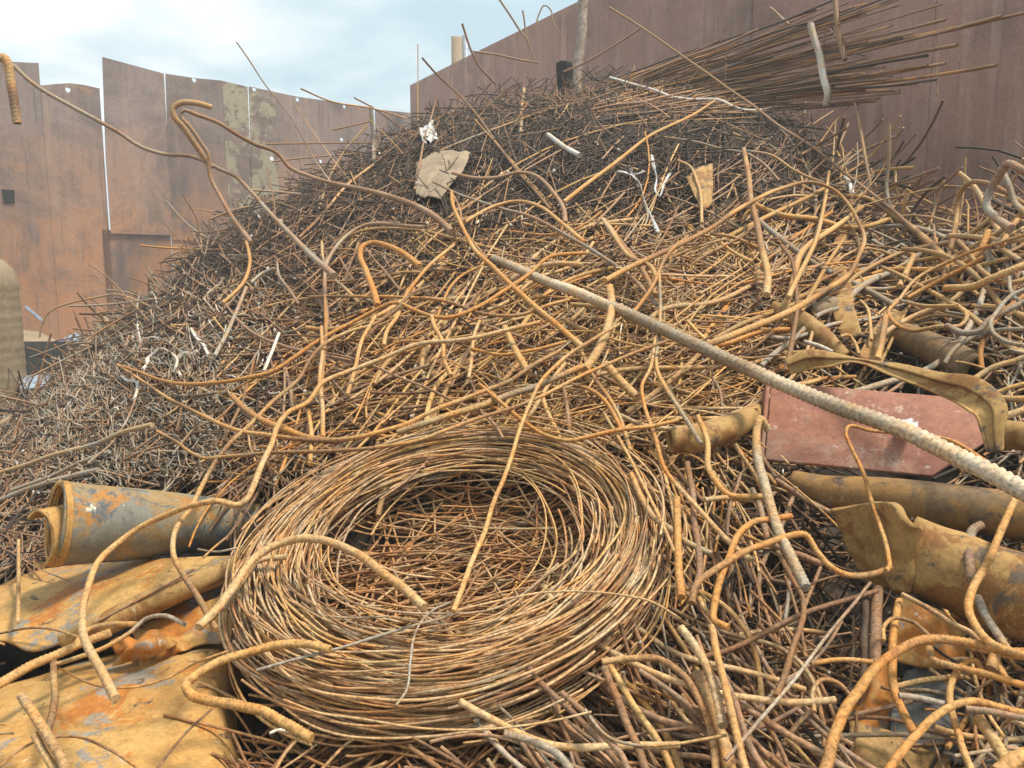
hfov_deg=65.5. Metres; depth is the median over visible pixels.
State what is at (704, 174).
torn strip
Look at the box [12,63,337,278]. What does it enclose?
rebar
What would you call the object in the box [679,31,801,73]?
steel bar
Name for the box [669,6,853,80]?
steel bar
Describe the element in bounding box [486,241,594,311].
steel bar
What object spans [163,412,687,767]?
wire coil
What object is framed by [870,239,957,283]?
steel bar
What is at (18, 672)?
rebar
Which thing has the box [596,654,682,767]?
steel bar
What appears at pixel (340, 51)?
sky
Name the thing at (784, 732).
steel bar
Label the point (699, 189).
steel bar
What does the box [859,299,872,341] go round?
steel bar
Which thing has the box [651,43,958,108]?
steel bar
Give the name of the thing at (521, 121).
steel bar
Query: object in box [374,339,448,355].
steel bar
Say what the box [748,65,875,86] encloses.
steel bar
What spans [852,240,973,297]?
steel bar
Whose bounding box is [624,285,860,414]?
steel bar
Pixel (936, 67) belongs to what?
steel wire
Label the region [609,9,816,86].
steel bar
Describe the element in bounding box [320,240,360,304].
steel wire
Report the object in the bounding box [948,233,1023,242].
steel bar
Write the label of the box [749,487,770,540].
rebar
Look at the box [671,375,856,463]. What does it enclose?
steel bar
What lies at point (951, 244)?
rebar
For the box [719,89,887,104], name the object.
steel bar
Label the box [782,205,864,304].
steel bar
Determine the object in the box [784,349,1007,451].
metal strip
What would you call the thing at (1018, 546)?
scrap wire
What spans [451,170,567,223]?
rebar
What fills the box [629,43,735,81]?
steel bar
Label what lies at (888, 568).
rebar
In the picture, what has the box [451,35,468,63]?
concrete post
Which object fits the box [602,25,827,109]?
steel bar
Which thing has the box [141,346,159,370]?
thin pipe
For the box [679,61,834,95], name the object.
steel bar
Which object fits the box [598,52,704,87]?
steel bar
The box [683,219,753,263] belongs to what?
steel bar
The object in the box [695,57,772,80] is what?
steel bar
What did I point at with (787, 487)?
steel bar
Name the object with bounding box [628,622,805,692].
steel bar
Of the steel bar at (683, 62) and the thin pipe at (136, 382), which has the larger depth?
the steel bar at (683, 62)
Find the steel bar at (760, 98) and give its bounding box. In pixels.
[655,86,834,116]
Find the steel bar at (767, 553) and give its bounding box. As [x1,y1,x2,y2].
[755,495,795,589]
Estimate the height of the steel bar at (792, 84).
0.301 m
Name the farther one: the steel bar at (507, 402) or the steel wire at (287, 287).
the steel wire at (287, 287)
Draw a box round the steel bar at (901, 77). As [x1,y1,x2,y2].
[671,76,902,105]
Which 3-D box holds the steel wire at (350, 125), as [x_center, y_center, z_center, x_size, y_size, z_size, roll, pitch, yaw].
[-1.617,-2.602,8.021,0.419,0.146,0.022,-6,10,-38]
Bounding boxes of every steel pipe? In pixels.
[666,403,762,453]
[768,301,849,354]
[788,470,1023,540]
[799,296,838,316]
[886,319,997,383]
[1004,420,1023,450]
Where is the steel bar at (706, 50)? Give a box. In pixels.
[621,28,757,84]
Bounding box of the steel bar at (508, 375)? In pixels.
[489,307,586,386]
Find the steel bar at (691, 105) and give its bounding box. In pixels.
[629,99,740,116]
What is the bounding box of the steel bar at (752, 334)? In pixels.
[662,319,790,347]
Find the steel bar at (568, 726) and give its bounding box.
[534,687,616,767]
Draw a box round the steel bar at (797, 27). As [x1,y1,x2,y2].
[643,10,839,82]
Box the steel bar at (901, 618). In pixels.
[881,616,930,641]
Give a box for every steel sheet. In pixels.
[0,555,240,651]
[0,639,242,767]
[110,629,177,665]
[130,585,232,666]
[846,665,893,728]
[848,721,950,767]
[890,667,968,766]
[897,596,966,669]
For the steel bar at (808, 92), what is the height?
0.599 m
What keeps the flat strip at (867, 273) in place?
on the tangled bars at (911, 239)
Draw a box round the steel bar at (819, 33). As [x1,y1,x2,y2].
[632,30,829,85]
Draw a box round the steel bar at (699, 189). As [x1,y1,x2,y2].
[677,159,703,224]
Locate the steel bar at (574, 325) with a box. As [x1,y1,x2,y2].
[565,319,698,405]
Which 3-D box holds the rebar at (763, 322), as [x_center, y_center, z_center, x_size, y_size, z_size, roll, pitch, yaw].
[1.190,-0.624,3.428,0.603,0.744,2.800,6,10,36]
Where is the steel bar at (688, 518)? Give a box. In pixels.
[639,478,705,535]
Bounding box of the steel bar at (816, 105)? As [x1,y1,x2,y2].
[691,102,832,108]
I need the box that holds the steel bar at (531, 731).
[523,726,607,767]
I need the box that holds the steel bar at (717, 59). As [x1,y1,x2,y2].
[642,48,752,82]
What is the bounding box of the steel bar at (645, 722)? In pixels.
[604,657,674,767]
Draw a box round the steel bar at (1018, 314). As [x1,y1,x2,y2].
[915,303,1023,320]
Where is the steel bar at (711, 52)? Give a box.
[618,25,794,85]
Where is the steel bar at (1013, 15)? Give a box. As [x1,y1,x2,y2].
[796,12,1023,62]
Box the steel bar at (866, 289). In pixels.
[750,214,902,310]
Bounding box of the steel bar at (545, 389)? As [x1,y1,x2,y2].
[518,362,566,426]
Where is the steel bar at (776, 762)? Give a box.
[725,712,786,767]
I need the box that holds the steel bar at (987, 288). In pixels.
[900,247,1023,326]
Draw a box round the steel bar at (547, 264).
[400,261,582,318]
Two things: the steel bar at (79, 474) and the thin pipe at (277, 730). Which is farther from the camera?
the steel bar at (79, 474)
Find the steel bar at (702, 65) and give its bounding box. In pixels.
[683,58,709,90]
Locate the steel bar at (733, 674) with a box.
[652,588,750,694]
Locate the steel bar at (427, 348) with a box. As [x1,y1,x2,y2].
[419,316,555,382]
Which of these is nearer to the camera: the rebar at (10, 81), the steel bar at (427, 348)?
the steel bar at (427, 348)
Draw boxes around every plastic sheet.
[19,374,53,390]
[60,331,80,340]
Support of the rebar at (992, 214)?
on the rebar at (1015, 222)
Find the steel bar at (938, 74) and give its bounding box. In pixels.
[713,64,997,109]
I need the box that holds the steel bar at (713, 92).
[597,68,831,112]
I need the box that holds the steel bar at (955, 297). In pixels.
[873,280,972,346]
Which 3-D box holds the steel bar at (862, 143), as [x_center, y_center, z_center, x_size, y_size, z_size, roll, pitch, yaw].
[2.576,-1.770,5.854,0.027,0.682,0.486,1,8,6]
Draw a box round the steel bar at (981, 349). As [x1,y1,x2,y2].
[978,294,1023,370]
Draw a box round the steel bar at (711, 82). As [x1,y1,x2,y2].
[591,61,815,106]
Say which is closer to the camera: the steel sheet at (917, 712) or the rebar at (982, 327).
the steel sheet at (917, 712)
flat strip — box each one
[129,557,150,560]
[227,254,264,259]
[824,265,861,341]
[830,229,849,267]
[845,266,897,285]
[858,305,902,359]
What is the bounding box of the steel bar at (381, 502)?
[375,322,487,516]
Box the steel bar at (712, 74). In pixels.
[619,56,787,95]
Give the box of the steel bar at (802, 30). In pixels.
[712,0,880,67]
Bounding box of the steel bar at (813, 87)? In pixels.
[668,76,892,103]
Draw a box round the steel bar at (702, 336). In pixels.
[686,319,821,384]
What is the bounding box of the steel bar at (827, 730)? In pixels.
[719,644,856,767]
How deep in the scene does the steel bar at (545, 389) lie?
2.20 m
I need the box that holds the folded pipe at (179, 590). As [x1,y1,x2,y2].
[58,556,242,646]
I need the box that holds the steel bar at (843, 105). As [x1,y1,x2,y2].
[619,103,858,118]
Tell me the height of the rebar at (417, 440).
0.303 m
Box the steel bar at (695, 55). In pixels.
[612,39,741,83]
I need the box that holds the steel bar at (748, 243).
[710,232,787,261]
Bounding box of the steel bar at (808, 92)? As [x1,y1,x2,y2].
[704,83,917,101]
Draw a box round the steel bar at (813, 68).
[731,57,866,85]
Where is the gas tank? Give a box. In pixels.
[0,259,27,411]
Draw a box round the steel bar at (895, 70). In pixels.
[702,64,928,101]
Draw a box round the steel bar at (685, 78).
[598,73,703,101]
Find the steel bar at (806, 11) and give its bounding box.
[611,0,831,80]
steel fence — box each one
[0,57,410,339]
[410,0,1023,229]
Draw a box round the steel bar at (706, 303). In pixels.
[650,265,785,317]
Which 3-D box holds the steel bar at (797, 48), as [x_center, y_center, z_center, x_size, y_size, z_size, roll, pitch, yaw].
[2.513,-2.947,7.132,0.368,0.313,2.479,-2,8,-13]
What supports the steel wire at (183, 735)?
on the steel sheet at (137, 727)
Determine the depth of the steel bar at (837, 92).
6.59 m
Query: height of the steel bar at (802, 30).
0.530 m
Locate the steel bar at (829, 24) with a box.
[764,11,867,46]
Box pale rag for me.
[419,120,437,143]
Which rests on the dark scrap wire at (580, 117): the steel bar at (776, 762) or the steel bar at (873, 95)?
the steel bar at (873, 95)
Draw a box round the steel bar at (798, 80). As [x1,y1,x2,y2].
[685,72,865,96]
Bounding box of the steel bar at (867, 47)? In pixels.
[668,26,955,93]
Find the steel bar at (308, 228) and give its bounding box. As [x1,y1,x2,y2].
[298,164,373,238]
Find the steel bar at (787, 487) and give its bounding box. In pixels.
[711,448,832,515]
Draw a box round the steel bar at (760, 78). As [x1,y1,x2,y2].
[607,70,802,109]
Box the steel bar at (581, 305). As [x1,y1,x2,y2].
[569,302,683,331]
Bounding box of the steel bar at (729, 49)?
[645,22,807,79]
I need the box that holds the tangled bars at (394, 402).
[114,44,967,625]
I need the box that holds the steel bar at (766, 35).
[620,2,848,86]
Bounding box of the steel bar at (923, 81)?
[708,79,936,97]
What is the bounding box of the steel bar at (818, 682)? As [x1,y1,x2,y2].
[810,677,849,713]
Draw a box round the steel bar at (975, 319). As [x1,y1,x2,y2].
[881,266,1023,355]
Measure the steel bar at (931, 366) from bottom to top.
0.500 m
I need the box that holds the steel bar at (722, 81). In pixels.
[604,57,815,108]
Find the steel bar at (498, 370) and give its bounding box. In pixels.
[414,338,504,377]
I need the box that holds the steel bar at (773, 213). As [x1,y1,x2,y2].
[664,187,826,300]
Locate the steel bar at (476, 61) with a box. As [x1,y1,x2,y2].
[461,23,496,84]
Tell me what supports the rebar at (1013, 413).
on the steel pipe at (1014, 435)
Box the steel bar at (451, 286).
[391,263,485,390]
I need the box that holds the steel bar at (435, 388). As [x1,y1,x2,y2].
[424,356,469,427]
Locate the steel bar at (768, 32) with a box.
[697,24,790,59]
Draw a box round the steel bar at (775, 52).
[703,40,810,75]
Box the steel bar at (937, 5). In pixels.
[705,3,942,74]
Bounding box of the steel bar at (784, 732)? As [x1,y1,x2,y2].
[716,676,851,767]
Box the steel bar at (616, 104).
[590,91,692,110]
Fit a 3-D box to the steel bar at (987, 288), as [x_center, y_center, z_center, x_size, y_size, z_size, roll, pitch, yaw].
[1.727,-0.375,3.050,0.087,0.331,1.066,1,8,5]
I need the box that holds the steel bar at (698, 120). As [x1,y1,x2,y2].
[610,120,764,125]
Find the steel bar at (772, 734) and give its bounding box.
[732,684,790,767]
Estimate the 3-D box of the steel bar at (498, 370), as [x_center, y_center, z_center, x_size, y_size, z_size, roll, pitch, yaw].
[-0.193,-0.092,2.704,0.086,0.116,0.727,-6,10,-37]
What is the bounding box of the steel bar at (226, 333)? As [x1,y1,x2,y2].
[212,286,247,357]
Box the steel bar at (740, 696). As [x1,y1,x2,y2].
[540,583,836,705]
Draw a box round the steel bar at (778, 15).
[769,6,789,25]
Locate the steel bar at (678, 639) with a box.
[606,518,770,767]
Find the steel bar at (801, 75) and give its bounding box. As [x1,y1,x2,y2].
[742,58,895,84]
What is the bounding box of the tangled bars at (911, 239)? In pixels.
[619,71,1023,486]
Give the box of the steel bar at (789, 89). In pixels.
[682,80,885,100]
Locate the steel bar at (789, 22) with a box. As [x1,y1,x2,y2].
[680,7,821,65]
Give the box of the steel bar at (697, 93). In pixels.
[619,84,741,105]
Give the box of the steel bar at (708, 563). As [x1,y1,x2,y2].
[589,552,759,567]
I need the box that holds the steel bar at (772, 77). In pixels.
[619,64,845,106]
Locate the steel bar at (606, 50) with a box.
[563,28,640,72]
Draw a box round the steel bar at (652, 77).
[604,57,717,91]
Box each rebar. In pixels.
[0,53,21,124]
[0,629,111,688]
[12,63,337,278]
[16,692,71,767]
[30,732,57,767]
[46,659,58,730]
[50,613,186,665]
[74,621,137,641]
[78,320,540,704]
[116,349,560,442]
[117,251,586,385]
[156,339,668,459]
[170,99,212,168]
[170,285,430,632]
[178,108,455,244]
[181,639,331,743]
[195,534,427,630]
[220,240,251,304]
[221,554,287,611]
[225,304,352,362]
[230,394,340,444]
[306,408,313,465]
[308,295,570,317]
[318,293,327,412]
[318,325,324,436]
[322,222,424,334]
[345,315,376,396]
[357,240,422,307]
[382,244,454,347]
[396,363,584,434]
[430,314,453,377]
[432,181,658,306]
[450,190,584,349]
[450,322,620,613]
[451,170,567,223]
[464,199,585,243]
[467,320,480,379]
[471,340,565,355]
[478,382,678,442]
[489,254,1023,502]
[501,325,531,375]
[503,729,573,767]
[539,392,562,437]
[559,690,629,767]
[562,387,571,433]
[563,100,715,203]
[572,383,621,427]
[581,283,615,372]
[581,352,632,451]
[601,217,658,282]
[601,654,719,767]
[601,665,649,767]
[603,180,866,352]
[603,361,640,400]
[603,412,675,553]
[604,217,657,297]
[608,6,914,231]
[628,472,713,556]
[634,234,689,310]
[640,338,752,562]
[654,273,702,445]
[673,496,685,599]
[677,624,727,728]
[684,461,703,605]
[688,530,893,604]
[690,669,736,767]
[695,414,762,499]
[697,595,709,615]
[704,495,763,502]
[708,624,748,767]
[709,513,792,630]
[742,147,771,297]
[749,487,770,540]
[752,415,810,591]
[771,543,820,566]
[773,550,806,697]
[780,244,798,372]
[785,171,830,299]
[801,224,817,277]
[805,566,821,604]
[809,657,872,665]
[819,634,1023,767]
[842,193,959,270]
[844,424,986,572]
[867,286,898,290]
[869,585,883,665]
[874,314,888,360]
[883,697,1023,767]
[886,233,1023,332]
[887,598,915,734]
[897,253,916,288]
[898,692,944,706]
[899,298,958,307]
[901,592,980,639]
[906,255,984,299]
[925,645,1023,688]
[941,179,1023,281]
[942,261,1023,291]
[944,299,1023,335]
[945,657,984,767]
[963,497,1023,658]
[963,521,985,582]
[964,705,1023,721]
[972,715,1007,759]
[974,355,1023,377]
[974,594,1010,646]
[979,231,1022,262]
[982,160,1023,232]
[985,652,1000,672]
[988,288,1023,346]
[989,747,1023,767]
[997,167,1023,214]
[998,382,1023,393]
[999,218,1019,247]
[1002,395,1023,401]
[1007,275,1023,303]
[1007,406,1023,418]
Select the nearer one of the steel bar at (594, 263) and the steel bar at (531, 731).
the steel bar at (531, 731)
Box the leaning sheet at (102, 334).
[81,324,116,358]
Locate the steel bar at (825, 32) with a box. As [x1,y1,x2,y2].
[822,26,827,51]
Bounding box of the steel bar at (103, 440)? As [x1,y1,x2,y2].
[0,422,153,473]
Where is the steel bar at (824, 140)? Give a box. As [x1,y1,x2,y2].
[799,127,847,155]
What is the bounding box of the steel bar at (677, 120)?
[591,116,755,127]
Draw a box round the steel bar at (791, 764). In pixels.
[726,718,799,767]
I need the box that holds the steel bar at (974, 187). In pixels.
[956,171,1015,252]
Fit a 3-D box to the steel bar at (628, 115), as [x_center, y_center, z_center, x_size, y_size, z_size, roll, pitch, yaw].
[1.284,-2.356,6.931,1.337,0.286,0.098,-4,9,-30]
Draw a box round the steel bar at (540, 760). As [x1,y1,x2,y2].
[500,708,548,767]
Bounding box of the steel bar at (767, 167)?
[664,136,780,181]
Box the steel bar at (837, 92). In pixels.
[769,89,865,98]
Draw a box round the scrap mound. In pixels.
[0,92,1017,767]
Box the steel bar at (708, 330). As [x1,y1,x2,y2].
[649,210,833,415]
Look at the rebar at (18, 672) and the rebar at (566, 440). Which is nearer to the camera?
the rebar at (18, 672)
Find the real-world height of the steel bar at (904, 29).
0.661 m
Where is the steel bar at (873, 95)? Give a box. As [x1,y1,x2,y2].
[675,91,900,112]
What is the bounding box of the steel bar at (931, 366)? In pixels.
[855,247,991,390]
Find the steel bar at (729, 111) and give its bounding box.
[600,104,834,118]
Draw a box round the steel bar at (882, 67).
[663,66,885,100]
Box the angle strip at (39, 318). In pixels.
[24,306,44,323]
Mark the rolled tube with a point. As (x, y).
(84, 523)
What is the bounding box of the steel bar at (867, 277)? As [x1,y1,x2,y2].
[774,270,950,326]
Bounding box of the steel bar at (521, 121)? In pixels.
[519,87,524,134]
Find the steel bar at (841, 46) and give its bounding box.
[832,0,847,61]
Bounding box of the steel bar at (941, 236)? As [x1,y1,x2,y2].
[875,224,1023,277]
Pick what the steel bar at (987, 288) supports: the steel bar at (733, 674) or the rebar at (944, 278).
the rebar at (944, 278)
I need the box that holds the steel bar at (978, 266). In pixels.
[956,239,1023,284]
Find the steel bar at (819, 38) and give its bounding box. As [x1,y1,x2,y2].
[619,33,833,93]
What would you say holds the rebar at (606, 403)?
on the wire coil
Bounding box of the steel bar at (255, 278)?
[249,267,274,283]
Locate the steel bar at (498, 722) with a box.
[457,698,680,751]
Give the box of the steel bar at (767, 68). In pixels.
[663,62,795,88]
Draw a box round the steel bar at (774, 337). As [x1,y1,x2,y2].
[771,300,908,339]
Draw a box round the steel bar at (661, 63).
[612,50,700,83]
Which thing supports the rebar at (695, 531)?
on the wire coil
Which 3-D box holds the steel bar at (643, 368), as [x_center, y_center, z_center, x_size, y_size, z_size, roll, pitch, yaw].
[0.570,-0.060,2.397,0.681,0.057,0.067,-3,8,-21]
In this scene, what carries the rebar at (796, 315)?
on the rebar at (763, 322)
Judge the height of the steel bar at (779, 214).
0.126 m
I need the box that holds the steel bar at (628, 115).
[599,105,714,121]
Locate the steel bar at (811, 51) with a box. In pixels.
[775,34,874,61]
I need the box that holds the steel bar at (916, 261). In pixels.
[794,256,939,299]
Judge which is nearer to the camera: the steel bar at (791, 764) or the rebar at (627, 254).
the steel bar at (791, 764)
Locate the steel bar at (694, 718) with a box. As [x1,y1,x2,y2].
[598,648,740,767]
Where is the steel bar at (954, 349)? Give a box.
[943,327,1023,364]
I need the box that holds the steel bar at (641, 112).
[619,104,737,114]
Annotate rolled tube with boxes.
[27,480,274,567]
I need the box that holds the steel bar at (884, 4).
[687,0,898,71]
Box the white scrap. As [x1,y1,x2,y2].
[902,418,917,426]
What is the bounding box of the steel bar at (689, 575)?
[662,565,691,680]
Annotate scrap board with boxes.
[23,330,55,340]
[415,150,470,198]
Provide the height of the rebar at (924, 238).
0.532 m
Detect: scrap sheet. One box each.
[24,341,79,357]
[25,357,62,375]
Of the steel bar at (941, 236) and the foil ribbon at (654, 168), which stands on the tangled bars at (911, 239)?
the steel bar at (941, 236)
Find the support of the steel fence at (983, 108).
on the ground
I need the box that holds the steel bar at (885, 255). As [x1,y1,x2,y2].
[862,251,966,260]
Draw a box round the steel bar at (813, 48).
[691,25,892,84]
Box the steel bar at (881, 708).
[799,699,912,732]
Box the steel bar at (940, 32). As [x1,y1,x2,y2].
[652,14,1003,102]
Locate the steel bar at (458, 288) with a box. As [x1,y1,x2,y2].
[329,284,462,351]
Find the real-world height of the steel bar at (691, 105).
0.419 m
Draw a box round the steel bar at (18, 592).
[15,539,20,624]
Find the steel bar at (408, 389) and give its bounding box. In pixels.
[331,371,455,402]
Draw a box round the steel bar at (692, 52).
[612,39,719,87]
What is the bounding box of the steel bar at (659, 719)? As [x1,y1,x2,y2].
[588,658,704,732]
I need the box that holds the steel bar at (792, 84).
[692,73,851,98]
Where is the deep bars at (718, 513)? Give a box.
[491,326,1023,767]
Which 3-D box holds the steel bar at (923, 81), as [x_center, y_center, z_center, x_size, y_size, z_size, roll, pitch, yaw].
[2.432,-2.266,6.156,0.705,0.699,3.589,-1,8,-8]
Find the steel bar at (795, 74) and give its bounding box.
[696,60,855,94]
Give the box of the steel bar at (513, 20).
[499,0,526,38]
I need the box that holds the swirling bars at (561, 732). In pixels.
[393,491,972,767]
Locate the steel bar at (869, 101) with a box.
[766,100,876,105]
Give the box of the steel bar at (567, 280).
[514,266,613,339]
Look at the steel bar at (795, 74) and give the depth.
7.19 m
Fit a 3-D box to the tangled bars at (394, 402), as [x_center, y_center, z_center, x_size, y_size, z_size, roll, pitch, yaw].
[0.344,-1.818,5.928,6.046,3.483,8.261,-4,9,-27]
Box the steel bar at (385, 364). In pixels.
[372,270,508,385]
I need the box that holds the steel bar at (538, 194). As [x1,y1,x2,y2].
[421,57,552,211]
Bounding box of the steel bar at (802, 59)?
[772,52,836,66]
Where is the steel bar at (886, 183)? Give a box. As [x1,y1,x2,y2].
[884,123,899,223]
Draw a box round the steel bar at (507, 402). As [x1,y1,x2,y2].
[355,389,515,429]
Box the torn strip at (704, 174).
[686,163,712,208]
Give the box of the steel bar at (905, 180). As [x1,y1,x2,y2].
[818,166,940,209]
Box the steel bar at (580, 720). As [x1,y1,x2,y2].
[526,665,622,767]
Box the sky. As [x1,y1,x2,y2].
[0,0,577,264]
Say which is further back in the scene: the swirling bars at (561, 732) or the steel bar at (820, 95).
the steel bar at (820, 95)
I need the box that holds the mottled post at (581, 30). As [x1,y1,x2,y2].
[573,0,587,104]
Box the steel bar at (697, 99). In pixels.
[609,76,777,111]
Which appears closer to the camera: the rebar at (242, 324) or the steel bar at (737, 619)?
the steel bar at (737, 619)
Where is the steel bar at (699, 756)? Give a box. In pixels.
[590,749,719,761]
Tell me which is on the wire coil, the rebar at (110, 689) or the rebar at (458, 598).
the rebar at (458, 598)
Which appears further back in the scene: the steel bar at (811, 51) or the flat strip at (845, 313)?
the steel bar at (811, 51)
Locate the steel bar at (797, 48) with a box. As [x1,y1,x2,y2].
[729,30,865,68]
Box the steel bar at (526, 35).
[522,10,534,59]
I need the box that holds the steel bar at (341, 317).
[247,275,494,372]
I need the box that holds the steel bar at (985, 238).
[870,229,990,274]
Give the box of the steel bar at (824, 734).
[669,614,876,767]
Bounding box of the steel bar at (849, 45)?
[622,41,868,100]
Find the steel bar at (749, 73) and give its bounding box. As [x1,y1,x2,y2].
[645,62,801,95]
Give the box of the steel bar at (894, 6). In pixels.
[665,4,899,78]
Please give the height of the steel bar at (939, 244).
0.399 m
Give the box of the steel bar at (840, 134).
[835,116,845,155]
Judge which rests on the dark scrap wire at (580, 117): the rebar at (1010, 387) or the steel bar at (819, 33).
the steel bar at (819, 33)
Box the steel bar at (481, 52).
[473,51,537,63]
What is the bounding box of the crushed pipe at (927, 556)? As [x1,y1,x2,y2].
[830,501,1023,641]
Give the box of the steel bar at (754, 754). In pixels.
[716,672,766,767]
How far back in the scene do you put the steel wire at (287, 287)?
3.83 m
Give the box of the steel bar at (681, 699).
[638,668,778,767]
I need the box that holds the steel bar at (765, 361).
[759,307,839,367]
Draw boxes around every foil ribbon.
[616,170,644,175]
[629,169,659,233]
[650,155,670,196]
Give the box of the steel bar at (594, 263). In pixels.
[448,262,619,276]
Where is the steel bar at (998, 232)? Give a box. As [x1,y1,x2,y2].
[908,213,1023,277]
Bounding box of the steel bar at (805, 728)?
[767,695,834,767]
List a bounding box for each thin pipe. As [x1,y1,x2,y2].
[121,375,138,400]
[136,294,140,341]
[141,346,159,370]
[170,352,182,377]
[179,350,197,358]
[190,327,209,355]
[262,332,280,371]
[269,728,288,734]
[369,106,375,160]
[546,132,581,157]
[723,581,871,761]
[803,340,832,351]
[807,22,830,105]
[843,175,854,193]
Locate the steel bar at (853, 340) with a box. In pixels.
[838,333,860,355]
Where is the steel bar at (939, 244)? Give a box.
[850,217,990,281]
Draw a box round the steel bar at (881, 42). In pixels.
[669,37,902,86]
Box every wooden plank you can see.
[0,404,28,428]
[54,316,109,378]
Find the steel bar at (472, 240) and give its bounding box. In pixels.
[454,195,492,271]
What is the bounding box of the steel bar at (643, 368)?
[596,350,786,377]
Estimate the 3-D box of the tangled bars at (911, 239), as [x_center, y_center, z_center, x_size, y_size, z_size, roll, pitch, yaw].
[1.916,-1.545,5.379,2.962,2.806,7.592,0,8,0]
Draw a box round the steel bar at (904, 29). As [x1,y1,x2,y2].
[704,18,946,81]
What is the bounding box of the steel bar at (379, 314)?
[305,260,447,331]
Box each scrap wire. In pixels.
[0,166,1023,767]
[0,232,385,587]
[135,65,871,372]
[170,378,365,528]
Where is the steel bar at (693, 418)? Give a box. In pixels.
[621,408,768,432]
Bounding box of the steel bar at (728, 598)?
[657,461,733,616]
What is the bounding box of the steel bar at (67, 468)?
[10,450,110,491]
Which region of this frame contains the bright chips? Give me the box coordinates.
[2,141,1007,740]
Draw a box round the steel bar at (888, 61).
[710,54,928,94]
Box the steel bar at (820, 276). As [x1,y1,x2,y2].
[801,200,861,310]
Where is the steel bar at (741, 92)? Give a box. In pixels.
[717,86,792,95]
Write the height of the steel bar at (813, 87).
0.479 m
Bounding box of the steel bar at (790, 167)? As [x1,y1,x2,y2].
[747,150,845,188]
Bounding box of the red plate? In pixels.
[761,385,983,477]
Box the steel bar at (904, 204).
[901,193,907,213]
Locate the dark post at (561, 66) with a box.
[556,60,572,98]
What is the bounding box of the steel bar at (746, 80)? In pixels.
[650,74,772,98]
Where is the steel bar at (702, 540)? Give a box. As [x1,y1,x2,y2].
[642,490,718,564]
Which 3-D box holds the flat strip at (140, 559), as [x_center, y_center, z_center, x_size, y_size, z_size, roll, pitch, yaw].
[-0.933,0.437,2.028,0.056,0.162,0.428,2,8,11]
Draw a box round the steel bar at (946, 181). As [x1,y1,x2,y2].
[925,166,962,198]
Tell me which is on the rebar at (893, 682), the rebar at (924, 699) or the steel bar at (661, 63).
the rebar at (924, 699)
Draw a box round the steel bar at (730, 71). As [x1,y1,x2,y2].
[622,41,845,96]
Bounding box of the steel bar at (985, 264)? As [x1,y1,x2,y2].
[912,253,1023,289]
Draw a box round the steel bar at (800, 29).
[709,3,866,68]
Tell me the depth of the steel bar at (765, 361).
2.60 m
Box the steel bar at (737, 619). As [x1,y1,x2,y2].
[666,585,764,724]
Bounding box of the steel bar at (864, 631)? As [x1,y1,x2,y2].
[858,596,869,679]
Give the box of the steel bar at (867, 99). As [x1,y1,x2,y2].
[685,97,879,116]
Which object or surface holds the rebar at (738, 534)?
on the swirling bars at (561, 732)
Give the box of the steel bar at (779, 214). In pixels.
[755,202,889,229]
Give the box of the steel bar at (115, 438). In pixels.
[87,397,136,463]
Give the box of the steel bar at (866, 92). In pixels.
[649,89,900,118]
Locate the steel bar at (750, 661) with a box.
[687,598,797,754]
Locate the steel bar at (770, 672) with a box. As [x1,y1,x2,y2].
[732,592,853,746]
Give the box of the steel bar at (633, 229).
[623,214,644,242]
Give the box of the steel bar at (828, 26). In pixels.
[704,13,865,68]
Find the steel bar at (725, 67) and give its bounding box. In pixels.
[724,48,726,82]
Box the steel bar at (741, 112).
[683,107,800,113]
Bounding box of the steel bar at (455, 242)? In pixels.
[383,237,460,315]
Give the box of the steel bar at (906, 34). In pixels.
[758,32,913,68]
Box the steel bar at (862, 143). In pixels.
[854,102,872,186]
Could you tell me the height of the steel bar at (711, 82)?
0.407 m
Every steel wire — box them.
[0,627,92,643]
[0,735,139,767]
[30,292,181,377]
[38,293,150,337]
[58,650,227,688]
[96,569,194,622]
[140,244,231,250]
[156,708,212,767]
[165,200,209,240]
[171,402,234,455]
[183,195,202,252]
[197,546,240,552]
[202,533,231,557]
[210,198,280,219]
[236,42,329,179]
[250,408,255,451]
[252,189,301,194]
[266,142,371,144]
[272,152,371,161]
[276,261,299,305]
[282,367,285,413]
[300,88,406,118]
[318,124,367,210]
[319,351,504,439]
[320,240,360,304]
[332,121,369,130]
[354,97,417,137]
[365,247,400,291]
[413,99,436,190]
[440,106,559,150]
[524,140,578,170]
[534,5,560,35]
[584,709,726,747]
[593,172,616,212]
[639,452,664,516]
[832,27,865,56]
[935,35,937,93]
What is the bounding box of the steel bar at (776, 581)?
[706,566,807,591]
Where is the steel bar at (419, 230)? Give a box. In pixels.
[345,227,509,254]
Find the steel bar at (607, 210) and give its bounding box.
[591,192,624,227]
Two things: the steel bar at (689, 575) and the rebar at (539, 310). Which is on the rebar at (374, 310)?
the rebar at (539, 310)
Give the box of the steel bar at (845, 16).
[705,0,892,64]
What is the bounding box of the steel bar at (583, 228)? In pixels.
[381,217,636,304]
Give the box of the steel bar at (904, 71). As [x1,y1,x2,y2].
[674,62,946,109]
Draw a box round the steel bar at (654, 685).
[633,629,672,739]
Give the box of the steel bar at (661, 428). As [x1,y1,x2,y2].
[620,331,813,430]
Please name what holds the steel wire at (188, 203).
on the dark scrap wire at (580, 117)
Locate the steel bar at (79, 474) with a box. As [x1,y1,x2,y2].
[0,467,101,502]

